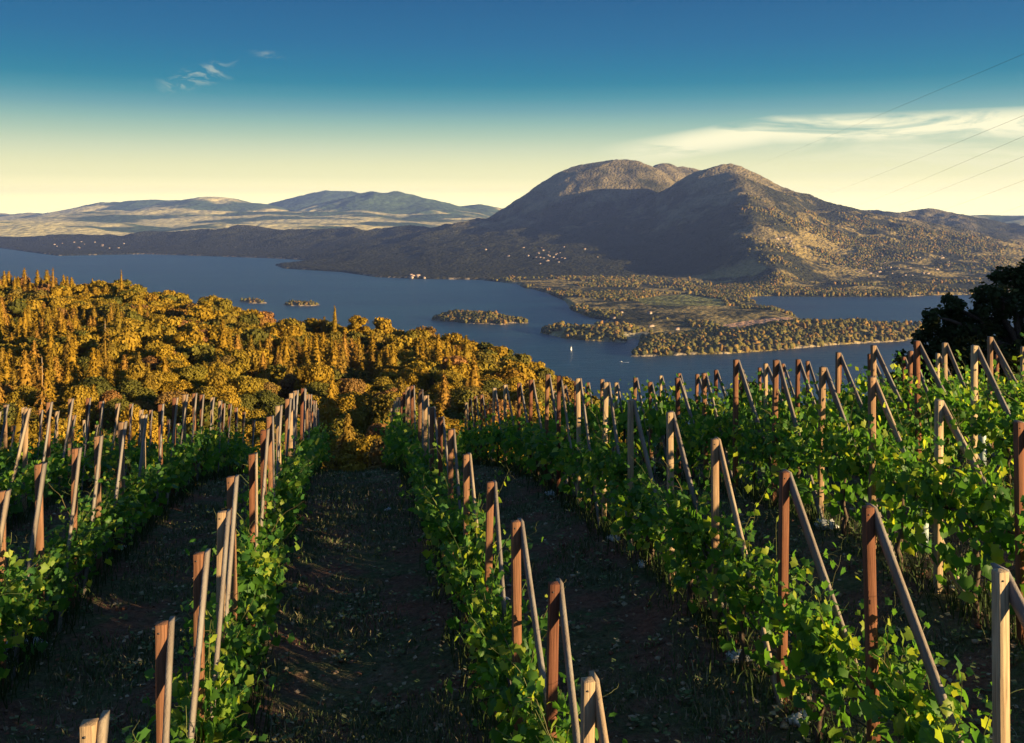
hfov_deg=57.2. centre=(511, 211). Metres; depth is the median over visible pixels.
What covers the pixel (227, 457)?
grapevine
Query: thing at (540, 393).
broadleaf tree
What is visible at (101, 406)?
trellis post
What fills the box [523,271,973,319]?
shore wood
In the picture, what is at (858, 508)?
drip hose
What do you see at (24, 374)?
conifer tree
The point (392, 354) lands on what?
conifer tree
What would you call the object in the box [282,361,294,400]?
conifer tree
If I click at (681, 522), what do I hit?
grapevine
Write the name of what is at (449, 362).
conifer tree
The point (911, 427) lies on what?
grapevine
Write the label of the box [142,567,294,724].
grapevine
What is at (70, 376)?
conifer tree
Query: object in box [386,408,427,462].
grapevine
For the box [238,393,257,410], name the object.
broadleaf tree
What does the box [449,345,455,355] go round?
conifer tree
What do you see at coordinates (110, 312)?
conifer tree
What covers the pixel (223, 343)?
conifer tree
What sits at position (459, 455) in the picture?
grapevine
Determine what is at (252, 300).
island
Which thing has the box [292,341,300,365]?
conifer tree
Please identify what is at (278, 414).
trellis post
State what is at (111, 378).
conifer tree
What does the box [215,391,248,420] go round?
broadleaf tree
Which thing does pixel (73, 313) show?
conifer tree
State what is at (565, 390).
trellis post
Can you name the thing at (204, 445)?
grapevine
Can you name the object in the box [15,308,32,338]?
conifer tree
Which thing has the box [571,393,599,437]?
broadleaf tree
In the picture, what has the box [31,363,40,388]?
conifer tree
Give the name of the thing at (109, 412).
broadleaf tree
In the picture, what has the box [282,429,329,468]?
grapevine
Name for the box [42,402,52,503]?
trellis post
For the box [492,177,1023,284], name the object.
slope wood
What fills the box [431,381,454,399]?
broadleaf tree
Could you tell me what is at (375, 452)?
broadleaf tree
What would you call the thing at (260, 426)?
broadleaf tree
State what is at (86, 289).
conifer tree
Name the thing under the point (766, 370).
trellis post
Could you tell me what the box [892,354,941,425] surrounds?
grapevine
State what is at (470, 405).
trellis post
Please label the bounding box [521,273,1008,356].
peninsula
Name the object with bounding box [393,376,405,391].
conifer tree
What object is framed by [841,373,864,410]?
grapevine
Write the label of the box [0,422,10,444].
broadleaf tree
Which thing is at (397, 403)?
trellis post
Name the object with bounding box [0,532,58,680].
grapevine
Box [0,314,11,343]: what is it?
conifer tree
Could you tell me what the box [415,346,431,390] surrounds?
conifer tree
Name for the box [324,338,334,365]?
conifer tree
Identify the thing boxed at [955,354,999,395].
grapevine
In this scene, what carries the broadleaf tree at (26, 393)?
on the hillside
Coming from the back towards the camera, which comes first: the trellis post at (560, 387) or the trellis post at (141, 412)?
the trellis post at (141, 412)
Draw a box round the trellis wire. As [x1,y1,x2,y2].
[511,429,970,735]
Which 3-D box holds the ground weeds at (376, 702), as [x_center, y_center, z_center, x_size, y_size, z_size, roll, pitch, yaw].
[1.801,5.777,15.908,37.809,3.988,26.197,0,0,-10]
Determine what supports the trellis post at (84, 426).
on the vineyard ground at (596, 634)
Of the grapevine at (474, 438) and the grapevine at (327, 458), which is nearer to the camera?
the grapevine at (474, 438)
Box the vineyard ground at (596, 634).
[0,434,1023,742]
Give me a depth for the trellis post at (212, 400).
24.99 m
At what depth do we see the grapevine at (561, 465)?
17.02 m
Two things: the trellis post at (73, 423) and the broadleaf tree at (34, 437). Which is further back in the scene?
the broadleaf tree at (34, 437)
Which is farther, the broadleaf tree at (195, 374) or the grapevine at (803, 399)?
the broadleaf tree at (195, 374)
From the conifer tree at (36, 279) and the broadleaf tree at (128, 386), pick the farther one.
the conifer tree at (36, 279)
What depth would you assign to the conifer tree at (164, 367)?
219.45 m
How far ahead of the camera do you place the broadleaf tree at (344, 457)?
158.63 m
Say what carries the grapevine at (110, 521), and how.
on the vineyard ground at (596, 634)
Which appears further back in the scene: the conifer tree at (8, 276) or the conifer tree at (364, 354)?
the conifer tree at (8, 276)
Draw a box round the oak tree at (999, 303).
[890,257,1023,392]
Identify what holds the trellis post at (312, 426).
on the vineyard ground at (596, 634)
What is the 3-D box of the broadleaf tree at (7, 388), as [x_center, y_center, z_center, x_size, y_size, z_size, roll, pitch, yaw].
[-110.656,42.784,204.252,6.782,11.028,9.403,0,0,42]
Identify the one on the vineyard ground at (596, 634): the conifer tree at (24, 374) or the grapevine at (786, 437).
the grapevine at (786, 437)
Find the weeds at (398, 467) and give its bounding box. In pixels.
[0,433,1023,742]
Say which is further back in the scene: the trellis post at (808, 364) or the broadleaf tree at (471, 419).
the broadleaf tree at (471, 419)
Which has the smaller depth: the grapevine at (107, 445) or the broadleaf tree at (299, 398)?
the grapevine at (107, 445)
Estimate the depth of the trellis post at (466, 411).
33.08 m
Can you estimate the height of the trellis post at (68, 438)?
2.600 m
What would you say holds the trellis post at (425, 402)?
on the vineyard ground at (596, 634)
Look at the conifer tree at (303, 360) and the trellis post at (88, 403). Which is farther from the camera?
the conifer tree at (303, 360)
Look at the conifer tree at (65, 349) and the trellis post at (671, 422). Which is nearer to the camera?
the trellis post at (671, 422)
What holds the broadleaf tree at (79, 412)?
on the hillside
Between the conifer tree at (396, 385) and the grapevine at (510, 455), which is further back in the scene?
the conifer tree at (396, 385)
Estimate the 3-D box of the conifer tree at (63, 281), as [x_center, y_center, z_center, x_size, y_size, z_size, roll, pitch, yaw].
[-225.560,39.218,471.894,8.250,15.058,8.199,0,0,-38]
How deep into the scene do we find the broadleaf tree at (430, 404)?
217.76 m
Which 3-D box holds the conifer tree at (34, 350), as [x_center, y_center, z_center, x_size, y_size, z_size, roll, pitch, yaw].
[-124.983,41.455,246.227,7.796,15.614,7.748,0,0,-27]
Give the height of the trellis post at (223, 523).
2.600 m
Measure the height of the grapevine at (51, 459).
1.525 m
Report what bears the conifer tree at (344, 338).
on the hillside
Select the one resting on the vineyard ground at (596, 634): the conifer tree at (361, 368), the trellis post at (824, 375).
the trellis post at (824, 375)
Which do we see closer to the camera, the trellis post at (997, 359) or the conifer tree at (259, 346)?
the trellis post at (997, 359)
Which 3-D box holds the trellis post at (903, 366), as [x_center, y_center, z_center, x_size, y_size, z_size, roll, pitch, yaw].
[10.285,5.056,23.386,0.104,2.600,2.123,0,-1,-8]
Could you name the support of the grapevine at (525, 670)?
on the vineyard ground at (596, 634)
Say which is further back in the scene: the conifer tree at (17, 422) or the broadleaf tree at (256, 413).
the broadleaf tree at (256, 413)
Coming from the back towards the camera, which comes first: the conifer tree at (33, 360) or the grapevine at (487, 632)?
the conifer tree at (33, 360)
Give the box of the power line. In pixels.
[778,54,1022,156]
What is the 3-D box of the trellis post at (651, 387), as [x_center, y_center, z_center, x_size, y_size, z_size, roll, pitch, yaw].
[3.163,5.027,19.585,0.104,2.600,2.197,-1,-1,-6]
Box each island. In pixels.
[240,297,265,303]
[283,299,319,305]
[432,309,527,324]
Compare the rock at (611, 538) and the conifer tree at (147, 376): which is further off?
the conifer tree at (147, 376)
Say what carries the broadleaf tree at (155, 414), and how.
on the hillside
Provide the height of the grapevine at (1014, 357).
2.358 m
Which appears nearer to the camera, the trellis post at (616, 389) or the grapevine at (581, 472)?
the grapevine at (581, 472)
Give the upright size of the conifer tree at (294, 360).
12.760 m
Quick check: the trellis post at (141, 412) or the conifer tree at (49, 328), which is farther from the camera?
the conifer tree at (49, 328)
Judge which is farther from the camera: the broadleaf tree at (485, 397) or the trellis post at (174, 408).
the broadleaf tree at (485, 397)
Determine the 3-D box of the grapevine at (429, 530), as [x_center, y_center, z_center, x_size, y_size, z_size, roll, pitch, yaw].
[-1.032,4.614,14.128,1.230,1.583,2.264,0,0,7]
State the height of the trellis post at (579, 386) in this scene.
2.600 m
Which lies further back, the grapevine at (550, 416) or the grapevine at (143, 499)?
the grapevine at (550, 416)
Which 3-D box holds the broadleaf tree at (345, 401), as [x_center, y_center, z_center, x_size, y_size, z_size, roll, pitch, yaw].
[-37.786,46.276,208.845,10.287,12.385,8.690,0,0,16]
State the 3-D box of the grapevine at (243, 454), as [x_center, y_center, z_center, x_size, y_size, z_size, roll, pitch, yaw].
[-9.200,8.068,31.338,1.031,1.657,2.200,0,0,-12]
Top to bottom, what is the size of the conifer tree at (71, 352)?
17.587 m
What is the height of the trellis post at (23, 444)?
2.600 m
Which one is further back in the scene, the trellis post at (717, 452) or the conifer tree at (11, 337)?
the conifer tree at (11, 337)
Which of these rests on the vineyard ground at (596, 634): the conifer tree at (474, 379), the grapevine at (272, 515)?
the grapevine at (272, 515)
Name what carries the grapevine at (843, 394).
on the vineyard ground at (596, 634)
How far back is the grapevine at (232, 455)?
27.91 m
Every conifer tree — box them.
[0,297,10,325]
[0,303,8,337]
[0,310,9,337]
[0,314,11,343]
[0,348,9,371]
[0,353,12,381]
[0,371,5,382]
[0,376,6,404]
[1,271,9,285]
[1,281,8,291]
[6,272,12,285]
[6,368,17,388]
[7,332,13,344]
[7,349,18,371]
[7,399,35,452]
[8,318,16,335]
[11,350,37,387]
[12,276,16,289]
[12,317,28,345]
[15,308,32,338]
[16,276,21,289]
[22,272,28,290]
[24,283,33,294]
[25,303,33,328]
[28,340,41,362]
[29,354,39,380]
[29,356,54,424]
[30,314,40,335]
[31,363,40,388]
[32,269,39,287]
[38,318,43,337]
[39,307,54,338]
[39,329,62,363]
[39,355,60,404]
[40,369,64,409]
[43,270,49,284]
[43,320,54,339]
[48,343,60,366]
[48,357,61,393]
[49,268,55,287]
[51,303,59,321]
[52,355,64,389]
[53,310,65,333]
[56,371,74,405]
[57,368,75,400]
[60,274,65,285]
[60,320,68,331]
[61,330,76,360]
[61,339,84,380]
[64,276,69,288]
[65,319,73,331]
[69,361,81,389]
[70,308,78,319]
[71,315,77,329]
[73,335,82,358]
[80,309,87,325]
[80,348,105,385]
[83,284,88,292]
[85,349,107,380]
[86,316,92,327]
[89,305,98,318]
[90,384,98,404]
[92,287,97,298]
[92,317,97,327]
[97,319,115,375]
[104,358,113,379]
[106,313,110,323]
[107,369,117,385]
[108,305,114,321]
[110,304,123,328]
[113,363,122,386]
[115,321,135,370]
[117,272,124,291]
[118,354,127,370]
[134,351,142,364]
[135,299,145,316]
[142,363,158,395]
[159,357,171,373]
[215,319,230,350]
[225,343,233,353]
[226,328,234,344]
[232,334,251,375]
[233,328,242,349]
[246,335,254,374]
[252,340,261,376]
[253,352,266,375]
[261,364,269,380]
[262,338,273,366]
[268,335,275,356]
[273,353,284,364]
[274,342,283,364]
[279,330,290,347]
[280,337,295,366]
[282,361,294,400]
[289,344,299,366]
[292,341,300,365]
[295,341,301,359]
[298,336,308,362]
[300,337,312,363]
[300,352,305,365]
[306,332,328,364]
[318,332,328,364]
[319,316,327,333]
[319,383,340,427]
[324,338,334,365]
[326,375,338,397]
[327,345,338,367]
[330,345,339,361]
[331,305,340,332]
[331,413,358,469]
[333,356,345,372]
[338,332,354,367]
[338,344,349,367]
[348,338,354,362]
[350,344,368,381]
[352,347,371,382]
[353,337,368,370]
[358,362,368,383]
[362,344,366,365]
[365,334,378,368]
[365,351,376,381]
[373,347,389,373]
[373,354,383,378]
[386,342,400,369]
[387,359,395,370]
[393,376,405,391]
[395,379,404,394]
[399,355,405,368]
[415,343,419,356]
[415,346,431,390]
[424,344,431,361]
[430,334,444,363]
[432,373,451,411]
[436,402,450,428]
[443,336,451,355]
[445,357,452,369]
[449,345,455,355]
[454,345,464,357]
[460,335,475,361]
[464,354,484,390]
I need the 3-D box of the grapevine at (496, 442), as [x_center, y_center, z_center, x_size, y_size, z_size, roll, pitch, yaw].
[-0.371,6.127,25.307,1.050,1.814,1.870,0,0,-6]
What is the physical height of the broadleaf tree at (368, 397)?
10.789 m
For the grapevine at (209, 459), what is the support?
on the vineyard ground at (596, 634)
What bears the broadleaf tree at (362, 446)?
on the hillside
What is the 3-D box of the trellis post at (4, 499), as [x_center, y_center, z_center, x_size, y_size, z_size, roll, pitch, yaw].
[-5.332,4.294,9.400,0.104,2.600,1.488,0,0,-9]
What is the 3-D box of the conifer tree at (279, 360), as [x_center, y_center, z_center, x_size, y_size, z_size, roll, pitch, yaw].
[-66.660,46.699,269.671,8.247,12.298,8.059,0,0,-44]
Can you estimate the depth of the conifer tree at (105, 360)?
229.72 m
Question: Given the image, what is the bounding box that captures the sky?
[0,0,1023,214]
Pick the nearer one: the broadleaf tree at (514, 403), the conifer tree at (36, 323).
the broadleaf tree at (514, 403)
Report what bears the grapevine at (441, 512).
on the vineyard ground at (596, 634)
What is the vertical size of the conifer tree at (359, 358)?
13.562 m
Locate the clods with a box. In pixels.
[0,457,1020,742]
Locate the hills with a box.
[0,190,1023,236]
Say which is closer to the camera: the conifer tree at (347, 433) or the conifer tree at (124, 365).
the conifer tree at (347, 433)
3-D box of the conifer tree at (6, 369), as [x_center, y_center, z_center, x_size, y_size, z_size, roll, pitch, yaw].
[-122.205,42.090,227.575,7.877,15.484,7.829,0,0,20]
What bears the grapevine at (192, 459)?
on the vineyard ground at (596, 634)
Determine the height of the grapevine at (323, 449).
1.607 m
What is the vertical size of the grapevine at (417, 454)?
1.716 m
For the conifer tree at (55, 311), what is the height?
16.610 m
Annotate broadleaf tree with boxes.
[0,383,15,398]
[0,402,17,424]
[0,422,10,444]
[4,384,53,408]
[24,405,36,412]
[28,410,54,426]
[28,425,113,464]
[29,421,45,439]
[44,418,82,435]
[54,384,98,418]
[59,405,96,433]
[76,357,89,365]
[78,361,89,377]
[79,375,121,401]
[90,419,105,432]
[93,429,128,447]
[94,397,140,430]
[95,390,122,419]
[114,379,158,396]
[116,362,166,392]
[118,387,155,404]
[119,369,128,376]
[119,405,170,446]
[127,411,169,448]
[131,400,157,411]
[141,355,160,371]
[149,343,190,366]
[153,390,191,413]
[155,357,184,369]
[157,371,180,394]
[159,380,196,394]
[160,362,183,373]
[164,401,191,433]
[166,423,190,444]
[175,364,208,391]
[186,399,241,439]
[191,386,219,405]
[199,363,230,377]
[205,372,238,393]
[208,355,236,365]
[209,362,229,370]
[211,384,245,397]
[213,368,238,379]
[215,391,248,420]
[227,375,263,395]
[228,349,250,374]
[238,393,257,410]
[238,417,266,426]
[238,437,259,445]
[245,421,266,437]
[246,408,270,419]
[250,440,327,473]
[251,378,267,382]
[252,372,271,381]
[252,389,284,415]
[262,382,277,394]
[267,381,282,396]
[274,416,299,439]
[277,373,296,398]
[284,392,308,403]
[293,361,333,389]
[297,394,326,419]
[297,415,328,438]
[303,380,328,402]
[319,391,365,418]
[326,409,355,436]
[326,418,365,442]
[329,437,357,465]
[333,438,360,470]
[337,378,367,394]
[344,434,381,471]
[346,315,369,333]
[350,405,374,432]
[360,393,372,405]
[363,438,389,470]
[364,423,388,438]
[365,383,379,393]
[366,394,421,431]
[367,376,393,390]
[369,391,401,401]
[371,387,397,398]
[380,384,395,391]
[400,367,430,390]
[403,385,424,394]
[415,399,436,412]
[416,419,453,454]
[424,391,434,398]
[428,369,463,390]
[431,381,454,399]
[442,390,479,419]
[444,412,463,419]
[445,417,467,435]
[447,385,466,397]
[456,414,484,432]
[460,385,489,396]
[477,394,489,400]
[478,374,503,382]
[480,378,502,393]
[483,398,510,421]
[483,398,515,416]
[490,384,520,401]
[502,376,525,390]
[511,401,523,415]
[514,403,551,429]
[515,387,552,414]
[521,399,542,409]
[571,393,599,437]
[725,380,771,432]
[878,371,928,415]
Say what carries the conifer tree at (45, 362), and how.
on the hillside
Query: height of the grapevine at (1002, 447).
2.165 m
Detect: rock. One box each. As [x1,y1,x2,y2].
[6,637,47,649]
[607,534,620,540]
[637,560,646,567]
[725,649,753,662]
[786,710,808,726]
[814,518,838,529]
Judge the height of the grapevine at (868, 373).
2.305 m
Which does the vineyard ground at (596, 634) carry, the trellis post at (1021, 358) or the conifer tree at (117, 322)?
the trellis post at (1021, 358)
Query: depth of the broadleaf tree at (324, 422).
185.14 m
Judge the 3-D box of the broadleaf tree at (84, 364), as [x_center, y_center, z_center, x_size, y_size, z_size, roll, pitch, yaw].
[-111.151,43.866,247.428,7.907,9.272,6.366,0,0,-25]
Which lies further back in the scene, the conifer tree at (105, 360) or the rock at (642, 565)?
the conifer tree at (105, 360)
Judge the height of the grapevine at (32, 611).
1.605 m
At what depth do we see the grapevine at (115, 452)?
24.58 m
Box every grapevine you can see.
[0,432,31,477]
[0,436,16,479]
[0,447,12,489]
[0,452,34,523]
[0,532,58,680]
[6,534,90,661]
[8,443,58,506]
[10,511,102,624]
[14,433,53,470]
[38,437,84,497]
[43,429,67,461]
[44,468,130,586]
[56,450,159,558]
[60,435,99,487]
[65,419,118,481]
[80,457,166,544]
[91,435,125,474]
[107,435,138,475]
[112,681,266,742]
[126,431,151,468]
[129,442,191,520]
[138,430,164,464]
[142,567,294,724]
[146,583,276,742]
[147,422,199,497]
[155,434,201,492]
[165,416,206,481]
[176,420,220,479]
[184,494,304,666]
[196,419,228,472]
[196,431,219,473]
[213,424,233,470]
[215,425,245,467]
[216,473,280,564]
[224,427,243,472]
[224,442,321,535]
[225,426,252,469]
[240,465,294,556]
[245,437,259,473]
[257,444,316,510]
[258,430,309,534]
[274,424,320,484]
[274,425,319,495]
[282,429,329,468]
[297,420,324,464]
[297,421,323,455]
[297,426,321,469]
[317,426,332,466]
[320,424,333,462]
[320,424,336,460]
[322,431,338,463]
[374,421,387,465]
[380,424,399,455]
[381,415,393,456]
[381,432,391,462]
[385,407,417,463]
[385,422,395,465]
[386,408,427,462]
[388,406,431,468]
[389,402,417,456]
[391,399,434,476]
[396,432,457,500]
[397,467,482,569]
[398,417,436,487]
[398,442,473,526]
[402,442,506,599]
[424,470,543,646]
[442,520,573,722]
[446,424,463,461]
[446,582,580,742]
[453,420,478,459]
[454,413,478,456]
[464,413,490,461]
[472,412,500,460]
[480,406,509,460]
[487,403,528,468]
[501,409,544,470]
[510,415,555,475]
[512,675,627,742]
[517,420,575,487]
[532,403,552,433]
[541,399,566,439]
[547,420,601,501]
[552,388,584,441]
[565,407,619,516]
[568,396,598,448]
[578,388,648,534]
[579,446,684,570]
[580,383,613,448]
[591,387,631,452]
[597,376,643,452]
[620,379,663,461]
[627,455,736,614]
[637,373,686,477]
[654,381,680,433]
[670,388,727,480]
[671,376,711,441]
[674,372,785,488]
[675,482,850,675]
[680,395,709,450]
[700,372,754,454]
[722,406,786,499]
[738,371,779,454]
[744,554,892,742]
[751,388,805,456]
[757,374,793,430]
[760,387,856,503]
[782,369,818,419]
[787,369,932,534]
[790,380,846,455]
[805,373,844,419]
[815,381,890,454]
[834,364,878,424]
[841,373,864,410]
[849,592,1023,742]
[850,395,959,570]
[853,386,933,473]
[855,351,912,440]
[855,393,1023,618]
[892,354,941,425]
[893,370,958,446]
[896,360,993,474]
[929,356,984,400]
[933,359,1014,445]
[951,349,1023,497]
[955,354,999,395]
[978,358,1023,440]
[978,364,1019,430]
[991,495,1023,623]
[1012,345,1023,401]
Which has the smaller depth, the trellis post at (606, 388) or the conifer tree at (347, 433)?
the trellis post at (606, 388)
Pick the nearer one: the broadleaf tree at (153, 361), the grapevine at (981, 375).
the grapevine at (981, 375)
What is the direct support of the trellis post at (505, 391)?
on the vineyard ground at (596, 634)
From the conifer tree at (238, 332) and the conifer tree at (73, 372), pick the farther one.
the conifer tree at (238, 332)
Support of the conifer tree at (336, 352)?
on the hillside
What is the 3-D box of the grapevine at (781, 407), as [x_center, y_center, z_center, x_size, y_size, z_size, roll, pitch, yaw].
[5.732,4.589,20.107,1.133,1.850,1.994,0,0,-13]
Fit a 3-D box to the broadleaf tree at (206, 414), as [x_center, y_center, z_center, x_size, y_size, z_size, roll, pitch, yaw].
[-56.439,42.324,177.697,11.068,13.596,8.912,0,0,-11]
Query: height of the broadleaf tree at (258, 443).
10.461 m
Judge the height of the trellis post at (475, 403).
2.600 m
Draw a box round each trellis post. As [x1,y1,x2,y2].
[0,404,9,459]
[0,489,11,688]
[10,408,31,517]
[10,426,15,447]
[11,462,46,678]
[16,407,26,455]
[36,410,43,463]
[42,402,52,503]
[53,411,59,446]
[55,398,74,502]
[58,447,81,630]
[67,415,76,454]
[79,710,109,742]
[80,397,91,493]
[80,420,85,474]
[82,435,103,597]
[89,425,98,476]
[94,401,103,483]
[106,403,120,481]
[106,421,127,558]
[125,403,133,474]
[131,414,147,541]
[136,409,143,461]
[149,410,152,462]
[155,616,174,742]
[156,403,164,521]
[166,397,178,505]
[167,419,170,449]
[175,394,188,494]
[188,393,197,483]
[188,548,210,742]
[197,394,204,482]
[205,397,214,471]
[209,509,230,742]
[217,400,221,477]
[221,403,225,471]
[225,404,231,474]
[225,475,238,690]
[234,407,237,473]
[240,412,245,472]
[249,452,258,672]
[252,420,255,446]
[259,428,269,549]
[267,415,276,589]
[275,405,282,485]
[285,398,291,460]
[289,392,294,509]
[293,390,298,453]
[300,388,305,451]
[304,389,306,431]
[306,394,309,438]
[309,394,311,437]
[311,400,313,429]
[314,400,316,426]
[317,408,320,462]
[394,401,395,427]
[396,397,399,425]
[400,397,401,424]
[402,392,404,455]
[405,390,406,467]
[406,387,410,426]
[410,385,415,438]
[418,389,422,487]
[423,395,429,488]
[429,406,437,500]
[438,416,447,542]
[448,428,461,537]
[463,452,482,620]
[464,402,468,451]
[469,398,473,434]
[474,396,479,460]
[480,394,491,461]
[484,480,512,735]
[491,387,503,464]
[503,384,513,459]
[511,518,545,730]
[517,382,535,472]
[528,379,548,472]
[544,374,568,495]
[546,578,579,742]
[556,375,577,506]
[563,385,573,440]
[574,382,585,449]
[575,377,600,529]
[580,670,608,742]
[586,382,597,438]
[600,379,613,451]
[601,381,633,553]
[614,382,626,449]
[627,398,666,551]
[633,377,655,472]
[648,381,666,462]
[659,375,668,447]
[666,410,729,640]
[675,377,710,483]
[677,373,687,398]
[695,373,707,414]
[701,372,736,493]
[711,437,782,709]
[714,369,745,453]
[733,359,778,494]
[739,369,768,443]
[758,367,771,427]
[763,363,782,431]
[771,359,823,518]
[777,469,881,742]
[781,363,802,420]
[795,359,831,456]
[805,360,818,411]
[817,366,894,553]
[835,352,862,452]
[840,355,852,402]
[861,503,963,742]
[867,353,913,449]
[868,376,969,604]
[870,345,931,472]
[902,356,921,396]
[907,350,927,448]
[913,340,991,484]
[933,398,1014,593]
[936,353,952,387]
[942,342,994,456]
[970,345,1012,484]
[987,336,1018,458]
[990,563,1023,742]
[995,354,1011,411]
[1013,420,1023,644]
[1020,346,1023,384]
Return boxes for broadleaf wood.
[0,277,625,450]
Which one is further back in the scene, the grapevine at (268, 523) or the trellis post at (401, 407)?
the trellis post at (401, 407)
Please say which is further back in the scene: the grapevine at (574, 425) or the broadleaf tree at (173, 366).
the broadleaf tree at (173, 366)
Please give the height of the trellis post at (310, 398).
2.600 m
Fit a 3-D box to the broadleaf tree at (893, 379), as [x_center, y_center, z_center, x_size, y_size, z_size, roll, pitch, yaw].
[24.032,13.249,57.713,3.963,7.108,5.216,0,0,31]
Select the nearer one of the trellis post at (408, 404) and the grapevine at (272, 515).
the grapevine at (272, 515)
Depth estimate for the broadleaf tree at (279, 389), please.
236.40 m
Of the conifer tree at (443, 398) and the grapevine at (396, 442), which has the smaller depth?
the grapevine at (396, 442)
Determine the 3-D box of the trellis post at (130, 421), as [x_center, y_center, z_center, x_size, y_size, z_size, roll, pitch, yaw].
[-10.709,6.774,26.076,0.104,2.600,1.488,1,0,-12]
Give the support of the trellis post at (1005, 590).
on the vineyard ground at (596, 634)
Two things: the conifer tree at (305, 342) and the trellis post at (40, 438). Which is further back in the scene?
the conifer tree at (305, 342)
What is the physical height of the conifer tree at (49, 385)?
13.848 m
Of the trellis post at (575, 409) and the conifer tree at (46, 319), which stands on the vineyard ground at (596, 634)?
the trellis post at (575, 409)
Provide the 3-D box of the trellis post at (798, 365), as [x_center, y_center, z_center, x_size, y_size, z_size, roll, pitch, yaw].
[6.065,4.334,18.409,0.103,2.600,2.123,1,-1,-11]
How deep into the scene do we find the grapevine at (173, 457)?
18.99 m
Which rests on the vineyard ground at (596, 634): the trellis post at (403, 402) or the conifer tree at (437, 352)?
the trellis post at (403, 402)
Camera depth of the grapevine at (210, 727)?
7.10 m
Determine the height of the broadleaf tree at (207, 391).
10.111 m
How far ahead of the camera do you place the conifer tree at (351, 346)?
323.92 m
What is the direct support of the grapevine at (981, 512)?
on the vineyard ground at (596, 634)
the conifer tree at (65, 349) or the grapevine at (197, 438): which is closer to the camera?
the grapevine at (197, 438)
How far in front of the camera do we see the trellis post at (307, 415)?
24.74 m
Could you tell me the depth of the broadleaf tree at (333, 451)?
167.01 m
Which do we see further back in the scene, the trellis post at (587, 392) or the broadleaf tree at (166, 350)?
the broadleaf tree at (166, 350)
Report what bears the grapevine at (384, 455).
on the vineyard ground at (596, 634)
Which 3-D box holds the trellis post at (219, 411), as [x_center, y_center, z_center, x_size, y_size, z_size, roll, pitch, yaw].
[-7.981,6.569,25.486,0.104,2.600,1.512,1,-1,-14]
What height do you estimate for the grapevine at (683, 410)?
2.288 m
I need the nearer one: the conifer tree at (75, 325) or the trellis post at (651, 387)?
the trellis post at (651, 387)
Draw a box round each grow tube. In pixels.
[918,506,928,547]
[978,434,985,464]
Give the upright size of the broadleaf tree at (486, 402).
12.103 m
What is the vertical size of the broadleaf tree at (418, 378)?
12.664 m
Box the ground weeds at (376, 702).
[6,428,1022,742]
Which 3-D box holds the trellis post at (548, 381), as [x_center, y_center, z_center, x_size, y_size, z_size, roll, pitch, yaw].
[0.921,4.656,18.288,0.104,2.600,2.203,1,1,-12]
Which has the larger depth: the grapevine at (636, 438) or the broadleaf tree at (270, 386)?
the broadleaf tree at (270, 386)
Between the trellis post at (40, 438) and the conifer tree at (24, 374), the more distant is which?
the conifer tree at (24, 374)
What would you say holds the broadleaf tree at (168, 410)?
on the hillside
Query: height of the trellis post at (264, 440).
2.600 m
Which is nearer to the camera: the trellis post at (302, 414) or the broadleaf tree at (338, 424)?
the trellis post at (302, 414)
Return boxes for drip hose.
[3,461,246,653]
[9,466,129,505]
[483,450,890,742]
[637,450,990,581]
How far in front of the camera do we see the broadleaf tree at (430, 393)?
239.08 m
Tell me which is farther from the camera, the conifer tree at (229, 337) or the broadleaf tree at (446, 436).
the conifer tree at (229, 337)
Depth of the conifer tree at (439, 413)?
162.30 m
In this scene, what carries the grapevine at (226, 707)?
on the vineyard ground at (596, 634)
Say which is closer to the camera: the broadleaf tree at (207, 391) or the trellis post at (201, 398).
the trellis post at (201, 398)
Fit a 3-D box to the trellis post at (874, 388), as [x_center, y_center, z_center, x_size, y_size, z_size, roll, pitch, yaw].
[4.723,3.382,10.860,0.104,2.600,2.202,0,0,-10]
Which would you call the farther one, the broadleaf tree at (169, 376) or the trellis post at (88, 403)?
the broadleaf tree at (169, 376)
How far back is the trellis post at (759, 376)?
26.81 m
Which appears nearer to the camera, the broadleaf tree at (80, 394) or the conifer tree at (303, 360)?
the broadleaf tree at (80, 394)
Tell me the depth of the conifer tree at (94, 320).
332.22 m
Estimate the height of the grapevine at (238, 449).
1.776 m
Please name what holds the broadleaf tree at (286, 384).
on the hillside
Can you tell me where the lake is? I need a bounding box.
[0,236,1019,446]
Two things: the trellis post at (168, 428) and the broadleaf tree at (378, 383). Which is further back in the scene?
the broadleaf tree at (378, 383)
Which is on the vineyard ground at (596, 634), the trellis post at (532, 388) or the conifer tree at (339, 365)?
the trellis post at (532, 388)
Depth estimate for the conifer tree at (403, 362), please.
280.76 m
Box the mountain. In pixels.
[0,159,1023,285]
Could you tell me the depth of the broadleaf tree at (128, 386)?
201.21 m
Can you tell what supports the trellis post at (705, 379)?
on the vineyard ground at (596, 634)
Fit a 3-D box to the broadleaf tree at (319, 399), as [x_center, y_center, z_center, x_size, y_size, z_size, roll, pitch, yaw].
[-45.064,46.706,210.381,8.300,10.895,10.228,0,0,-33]
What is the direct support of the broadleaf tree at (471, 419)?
on the hillside
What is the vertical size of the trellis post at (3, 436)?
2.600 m
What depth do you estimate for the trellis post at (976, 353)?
13.75 m
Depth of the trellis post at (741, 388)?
22.10 m
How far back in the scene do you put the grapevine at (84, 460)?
21.72 m
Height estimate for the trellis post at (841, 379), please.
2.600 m
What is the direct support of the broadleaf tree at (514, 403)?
on the hillside
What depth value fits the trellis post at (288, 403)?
16.69 m
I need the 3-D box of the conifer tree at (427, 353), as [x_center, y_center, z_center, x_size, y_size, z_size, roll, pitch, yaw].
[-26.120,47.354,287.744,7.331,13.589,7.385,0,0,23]
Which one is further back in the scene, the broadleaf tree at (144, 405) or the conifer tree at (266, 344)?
the conifer tree at (266, 344)

